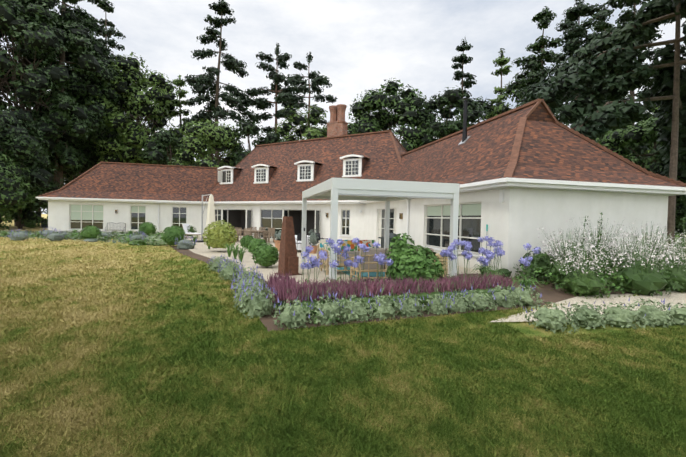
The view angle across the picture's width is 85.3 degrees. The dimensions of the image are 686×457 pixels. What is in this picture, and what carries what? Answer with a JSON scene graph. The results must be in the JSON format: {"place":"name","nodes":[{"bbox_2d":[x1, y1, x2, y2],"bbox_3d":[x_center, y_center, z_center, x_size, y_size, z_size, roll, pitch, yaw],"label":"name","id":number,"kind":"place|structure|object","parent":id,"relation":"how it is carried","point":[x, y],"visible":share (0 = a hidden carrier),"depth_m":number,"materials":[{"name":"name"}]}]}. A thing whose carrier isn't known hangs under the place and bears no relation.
{"place":"outdoors","nodes":[
{"label":"outdoors","id":0,"kind":"place"},
{"bbox_2d":[184,235,487,284],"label":"terrace paving","id":1,"kind":"structure","parent":0,"point":[201,248],"depth_m":12.75,"materials":[{"name":"stone"}]},
{"bbox_2d":[182,224,203,238],"bbox_3d":[-11.052,0.184,27.404,1.587,1.050,0.620,2,2,24],"label":"sun lounger","id":2,"kind":"object","parent":1,"relation":"on","point":[185,228],"visible":0.65,"depth_m":27.40,"materials":[{"name":"white fabric"}]},
{"bbox_2d":[191,194,215,242],"bbox_3d":[-8.812,-0.670,23.614,1.249,3.064,1.272,2,2,41],"label":"cantilever parasol","id":3,"kind":"object","parent":1,"relation":"on","point":[210,219],"visible":0.69,"depth_m":23.51,"materials":[{"name":"beige fabric"}]},
{"bbox_2d":[229,227,274,242],"bbox_3d":[-6.083,0.399,24.517,3.725,0.960,2.225,2,2,30],"label":"outdoor dining set","id":4,"kind":"object","parent":1,"relation":"on","point":[257,233],"visible":0.69,"depth_m":23.80,"materials":[{"name":"brown wood"}]},
{"bbox_2d":[232,240,316,253],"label":"terracotta pots","id":5,"kind":"object","parent":1,"relation":"on","point":[277,245],"visible":0.42,"depth_m":17.46,"materials":[{"name":"brown ceramic"}]},
{"bbox_2d":[274,216,301,275],"bbox_3d":[-1.575,0.484,10.702,0.620,1.661,0.620,0,2,-35],"label":"corten chiminea","id":6,"kind":"object","parent":1,"relation":"on","point":[288,261],"visible":0.9,"depth_m":10.55,"materials":[{"name":"metal"}]},
{"bbox_2d":[295,233,327,249],"bbox_3d":[-1.881,0.660,18.190,1.562,0.921,1.890,3,2,44],"label":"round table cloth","id":7,"kind":"object","parent":1,"relation":"on","point":[298,236],"visible":0.21,"depth_m":17.72,"materials":[{"name":"white fabric"}]},
{"bbox_2d":[317,240,433,278],"bbox_3d":[0.697,0.897,11.543,2.702,0.881,3.960,1,1,-14],"label":"outdoor sofa","id":8,"kind":"object","parent":1,"relation":"on","point":[370,265],"visible":0.5,"depth_m":10.71,"materials":[{"name":"beige fabric"}]},
{"bbox_2d":[301,178,458,281],"bbox_3d":[0.721,0.071,11.395,3.380,2.600,4.930,1,1,-14],"label":"pergola","id":9,"kind":"object","parent":1,"relation":"on","point":[334,190],"visible":0.83,"depth_m":9.23,"materials":[{"name":"white paint"}]},
{"bbox_2d":[378,233,403,247],"bbox_3d":[2.232,0.714,17.306,0.620,1.040,1.950,1,1,-14],"label":"covered bbq","id":10,"kind":"object","parent":1,"relation":"on","point":[391,235],"visible":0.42,"depth_m":16.93,"materials":[{"name":"grey"}]},
{"bbox_2d":[0,214,685,456],"bbox_3d":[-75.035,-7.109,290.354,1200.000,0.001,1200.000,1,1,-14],"label":"lawn ground","id":11,"kind":"structure","parent":0,"point":[527,329],"depth_m":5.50,"materials":[{"name":"green plant"}]},
{"bbox_2d":[105,222,125,231],"bbox_3d":[-18.090,0.030,29.585,1.350,1.032,0.460,1,1,-14],"label":"iron bench","id":12,"kind":"object","parent":11,"relation":"on","point":[120,226],"visible":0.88,"depth_m":29.85,"materials":[{"name":"grey metal"}]},
{"bbox_2d":[41,219,487,277],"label":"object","id":13,"kind":"object","parent":11,"relation":"on","point":[436,254],"visible":0.27,"depth_m":9.65,"materials":[{"name":"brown wood"}]},
{"bbox_2d":[0,0,685,250],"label":"trees","id":14,"kind":"object","parent":11,"relation":"on","point":[100,82],"depth_m":42.21,"materials":[{"name":"green plant"}]},
{"bbox_2d":[0,213,685,334],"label":"garden plants","id":15,"kind":"object","parent":11,"relation":"on","point":[415,283],"visible":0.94,"depth_m":8.00,"materials":[{"name":"green plant"}]},
{"bbox_2d":[1,0,685,213],"label":"sky","id":16,"kind":"structure","parent":0,"point":[359,45],"materials":[{"name":"white"}]},
{"bbox_2d":[48,187,667,277],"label":"house walls","id":17,"kind":"structure","parent":0,"point":[511,217],"depth_m":14.37,"materials":[{"name":"white paint"}]},
{"bbox_2d":[36,99,685,203],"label":"house roof","id":18,"kind":"structure","parent":17,"relation":"on","point":[535,144],"depth_m":20.89,"materials":[{"name":"brown tile"}]},
{"bbox_2d":[218,166,240,183],"bbox_3d":[-9.944,-4.613,32.605,1.800,1.585,1.672,2,2,30],"label":"dormer","id":19,"kind":"object","parent":18,"relation":"on","point":[227,174],"visible":0.9,"depth_m":32.24,"materials":[{"name":"white paint"}]},
{"bbox_2d":[251,164,274,183],"bbox_3d":[-6.403,-4.413,30.618,1.798,1.585,1.386,2,2,30],"label":"dormer","id":20,"kind":"object","parent":18,"relation":"on","point":[263,173],"visible":0.94,"depth_m":30.16,"materials":[{"name":"white paint"}]},
{"bbox_2d":[294,160,321,181],"bbox_3d":[-2.592,-4.303,28.389,1.798,1.585,1.386,2,2,30],"label":"dormer","id":21,"kind":"object","parent":18,"relation":"on","point":[307,171],"visible":0.98,"depth_m":27.95,"materials":[{"name":"white paint"}]},
{"bbox_2d":[327,104,347,136],"bbox_3d":[-0.479,-7.892,30.740,1.580,4.371,0.860,2,2,30],"label":"chimney","id":22,"kind":"object","parent":18,"relation":"on","point":[337,124],"visible":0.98,"depth_m":30.41,"materials":[{"name":"brick"}]},
{"bbox_2d":[340,154,367,177],"bbox_3d":[0.875,-4.358,26.488,1.798,1.585,1.386,2,2,30],"label":"dormer","id":23,"kind":"object","parent":18,"relation":"on","point":[352,167],"visible":0.94,"depth_m":26.04,"materials":[{"name":"white paint"}]},
{"bbox_2d":[458,98,470,144],"bbox_3d":[5.696,-4.930,17.372,0.390,2.260,0.500,1,1,-14],"label":"flue pipe","id":24,"kind":"object","parent":18,"relation":"attached to","point":[465,138],"visible":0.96,"depth_m":17.30,"materials":[{"name":"black metal"}]},
{"bbox_2d":[171,246,664,330],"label":"bed soil","id":25,"kind":"structure","parent":0,"point":[553,295],"depth_m":8.05,"materials":[{"name":"brown soil"}]},
{"bbox_2d":[491,291,685,321],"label":"gravel path","id":26,"kind":"structure","parent":0,"point":[675,297],"depth_m":7.89,"materials":[{"name":"beige gravel"}]}
]}

